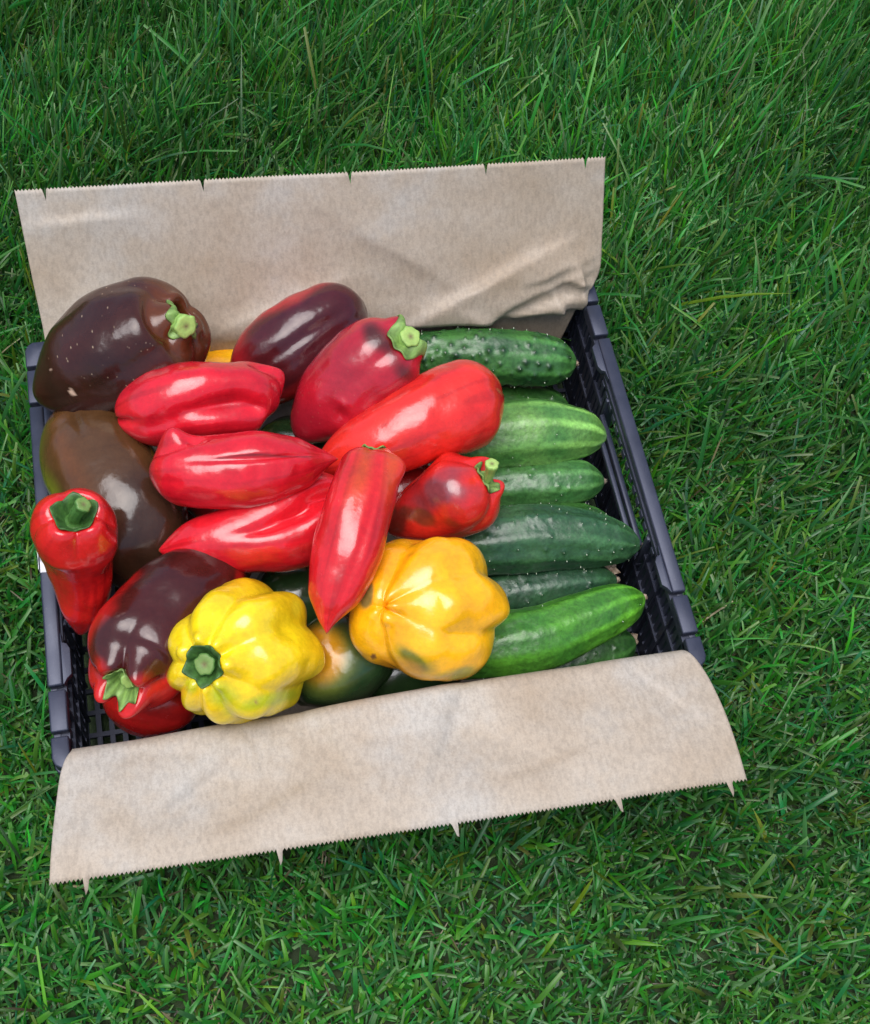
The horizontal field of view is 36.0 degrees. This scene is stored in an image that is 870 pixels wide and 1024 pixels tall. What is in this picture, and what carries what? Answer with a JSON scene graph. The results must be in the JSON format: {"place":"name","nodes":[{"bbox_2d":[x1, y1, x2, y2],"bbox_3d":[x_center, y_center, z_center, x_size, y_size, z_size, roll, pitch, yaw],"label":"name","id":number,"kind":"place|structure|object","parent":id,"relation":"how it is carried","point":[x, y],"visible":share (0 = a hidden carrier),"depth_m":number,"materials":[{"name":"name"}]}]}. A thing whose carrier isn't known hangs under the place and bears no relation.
{"place":"outdoors","nodes":[
{"label":"outdoors","id":0,"kind":"place"},
{"bbox_2d":[0,0,869,1023],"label":"ground","id":1,"kind":"structure","parent":0,"point":[314,954],"depth_m":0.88,"materials":[{"name":"green plant"}]},
{"bbox_2d":[25,285,705,775],"bbox_3d":[-0.058,0.016,0.919,0.401,0.113,0.300,-8,63,-9],"label":"crate","id":2,"kind":"object","parent":1,"relation":"on","point":[649,569],"visible":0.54,"depth_m":0.90,"materials":[{"name":"black plastic"}]},
{"bbox_2d":[30,488,117,634],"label":"red pepper","id":3,"kind":"object","parent":2,"relation":"in","point":[74,533],"visible":0.98,"depth_m":0.75,"materials":[{"name":"red food"}]},
{"bbox_2d":[39,410,188,587],"bbox_3d":[-0.206,-0.013,0.852,0.076,0.077,0.149,-28,68,-18],"label":"olive pepper","id":4,"kind":"object","parent":2,"relation":"in","point":[105,455],"visible":0.46,"depth_m":0.82,"materials":[{"name":"brown food"}]},
{"bbox_2d":[115,361,284,446],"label":"red pepper","id":5,"kind":"object","parent":4,"relation":"on","point":[197,398],"visible":0.84,"depth_m":0.82,"materials":[{"name":"red food"}]},
{"bbox_2d":[32,276,210,412],"bbox_3d":[-0.203,-0.104,0.864,0.118,0.092,0.088,-8,63,-9],"label":"dark pepper","id":6,"kind":"object","parent":2,"relation":"in","point":[103,347],"visible":0.89,"depth_m":0.83,"materials":[{"name":"brown food"}]},
{"bbox_2d":[102,692,195,737],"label":"red pepper","id":7,"kind":"object","parent":2,"relation":"in","point":[173,715],"visible":0.32,"depth_m":0.82,"materials":[{"name":"red food"}]},
{"bbox_2d":[87,548,251,718],"bbox_3d":[-0.160,0.061,0.802,0.064,0.070,0.138,26,63,9],"label":"red pepper","id":8,"kind":"object","parent":2,"relation":"in","point":[145,609],"visible":0.69,"depth_m":0.77,"materials":[{"name":"food"}]},
{"bbox_2d":[187,507,216,519],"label":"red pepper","id":9,"kind":"object","parent":2,"relation":"in","point":[194,512],"visible":0.02,"depth_m":0.87,"materials":[{"name":"red food"}]},
{"bbox_2d":[206,349,232,361],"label":"yellow pepper","id":10,"kind":"object","parent":2,"relation":"in","point":[220,355],"visible":0.15,"depth_m":0.93,"materials":[{"name":"food"}]},
{"bbox_2d":[166,578,324,724],"bbox_3d":[-0.114,0.083,0.787,0.094,0.098,0.083,-36,71,-20],"label":"yellow pepper","id":11,"kind":"object","parent":2,"relation":"in","point":[243,650],"visible":0.99,"depth_m":0.75,"materials":[{"name":"yellow food"}]},
{"bbox_2d":[260,415,325,448],"bbox_3d":[-0.091,-0.040,0.933,0.073,0.052,0.052,18,63,5],"label":"cucumber","id":12,"kind":"object","parent":2,"relation":"in","point":[280,425],"visible":0.07,"depth_m":0.92,"materials":[{"name":"green food"}]},
{"bbox_2d":[290,314,426,442],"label":"red pepper","id":13,"kind":"object","parent":12,"relation":"on","point":[352,370],"visible":0.84,"depth_m":0.85,"materials":[{"name":"red food"}]},
{"bbox_2d":[230,282,367,403],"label":"dark pepper","id":14,"kind":"object","parent":2,"relation":"in","point":[292,336],"visible":0.59,"depth_m":0.88,"materials":[{"name":"purple food"}]},
{"bbox_2d":[14,157,746,893],"bbox_3d":[-0.052,0.006,0.875,0.407,0.190,0.450,-8,63,-9],"label":"paper sheet","id":15,"kind":"object","parent":2,"relation":"in","point":[510,245],"visible":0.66,"depth_m":0.81,"materials":[{"name":"beige paper"}]},
{"bbox_2d":[256,567,316,623],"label":"green pepper","id":16,"kind":"object","parent":15,"relation":"on","point":[295,582],"visible":0.1,"depth_m":0.86,"materials":[{"name":"green food"}]},
{"bbox_2d":[158,472,333,572],"bbox_3d":[-0.105,0.016,0.828,0.125,0.059,0.056,-24,67,-16],"label":"red pepper","id":17,"kind":"object","parent":16,"relation":"on","point":[277,536],"visible":0.6,"depth_m":0.81,"materials":[{"name":"red food"}]},
{"bbox_2d":[149,427,337,509],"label":"red pepper","id":18,"kind":"object","parent":17,"relation":"on","point":[242,470],"visible":1,"depth_m":0.79,"materials":[{"name":"red food"}]},
{"bbox_2d":[373,669,461,696],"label":"green pepper","id":19,"kind":"object","parent":15,"relation":"on","point":[398,681],"visible":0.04,"depth_m":0.85,"materials":[{"name":"green food"}]},
{"bbox_2d":[297,612,394,707],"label":"green pepper","id":20,"kind":"object","parent":19,"relation":"on","point":[348,672],"visible":0.49,"depth_m":0.81,"materials":[{"name":"green food"}]},
{"bbox_2d":[308,444,405,633],"bbox_3d":[-0.049,0.012,0.786,0.042,0.049,0.117,14,62,2],"label":"red pepper","id":21,"kind":"object","parent":20,"relation":"on","point":[350,538],"visible":1,"depth_m":0.77,"materials":[{"name":"red food"}]},
{"bbox_2d":[397,464,428,496],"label":"red pepper","id":22,"kind":"object","parent":2,"relation":"in","point":[409,477],"visible":0.04,"depth_m":0.88,"materials":[{"name":"red food"}]},
{"bbox_2d":[349,537,509,681],"bbox_3d":[-0.005,0.059,0.814,0.093,0.088,0.090,25,63,8],"label":"yellow pepper","id":23,"kind":"object","parent":2,"relation":"in","point":[434,609],"visible":0.94,"depth_m":0.78,"materials":[{"name":"food"}]},
{"bbox_2d":[430,398,606,468],"bbox_3d":[0.057,-0.053,0.928,0.130,0.051,0.050,-8,63,-9],"label":"cucumber","id":24,"kind":"object","parent":2,"relation":"in","point":[534,431],"visible":0.53,"depth_m":0.91,"materials":[{"name":"green food"}]},
{"bbox_2d":[322,359,504,474],"bbox_3d":[-0.014,-0.055,0.864,0.135,0.061,0.060,-25,67,-16],"label":"red pepper","id":25,"kind":"object","parent":24,"relation":"on","point":[433,414],"visible":0.75,"depth_m":0.84,"materials":[{"name":"red food"}]},
{"bbox_2d":[501,385,567,403],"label":"cucumber","id":26,"kind":"object","parent":2,"relation":"in","point":[521,392],"visible":0.15,"depth_m":0.97,"materials":[{"name":"green food"}]},
{"bbox_2d":[420,326,578,387],"bbox_3d":[0.043,-0.111,0.955,0.123,0.043,0.042,2,62,-4],"label":"cucumber","id":27,"kind":"object","parent":26,"relation":"on","point":[513,357],"visible":0.73,"depth_m":0.94,"materials":[{"name":"green food"}]},
{"bbox_2d":[493,459,606,504],"bbox_3d":[0.065,-0.019,0.931,0.114,0.039,0.041,-8,63,-9],"label":"cucumber","id":28,"kind":"object","parent":2,"relation":"in","point":[576,481],"visible":0.53,"depth_m":0.92,"materials":[{"name":"green food"}]},
{"bbox_2d":[463,503,642,575],"bbox_3d":[0.067,0.018,0.891,0.148,0.051,0.051,-8,63,-9],"label":"cucumber","id":29,"kind":"object","parent":2,"relation":"in","point":[527,539],"visible":0.76,"depth_m":0.87,"materials":[{"name":"green food"}]},
{"bbox_2d":[388,452,504,539],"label":"red pepper","id":30,"kind":"object","parent":29,"relation":"on","point":[450,494],"visible":0.86,"depth_m":0.83,"materials":[{"name":"red food"}]},
{"bbox_2d":[500,503,606,514],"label":"cucumber","id":31,"kind":"object","parent":2,"relation":"in","point":[586,506],"visible":0.12,"depth_m":0.93,"materials":[{"name":"green food"}]},
{"bbox_2d":[488,566,619,608],"bbox_3d":[0.068,0.052,0.902,0.121,0.036,0.037,-8,63,-9],"label":"cucumber","id":32,"kind":"object","parent":2,"relation":"in","point":[528,590],"visible":0.45,"depth_m":0.89,"materials":[{"name":"green food"}]},
{"bbox_2d":[605,565,620,573],"bbox_3d":[0.119,0.039,0.915,0.014,0.003,0.009,-8,63,-9],"label":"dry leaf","id":33,"kind":"object","parent":32,"relation":"on","point":[613,569],"visible":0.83,"depth_m":0.91,"materials":[{"name":"beige plant"}]},
{"bbox_2d":[554,630,638,668],"bbox_3d":[0.086,0.101,0.899,0.110,0.041,0.044,-8,63,-9],"label":"cucumber","id":34,"kind":"object","parent":2,"relation":"in","point":[623,644],"visible":0.12,"depth_m":0.89,"materials":[{"name":"green food"}]},
{"bbox_2d":[463,584,647,679],"bbox_3d":[0.072,0.079,0.862,0.149,0.045,0.047,-12,64,-11],"label":"cucumber","id":35,"kind":"object","parent":34,"relation":"on","point":[557,632],"visible":0.71,"depth_m":0.85,"materials":[{"name":"green food"}]}
]}

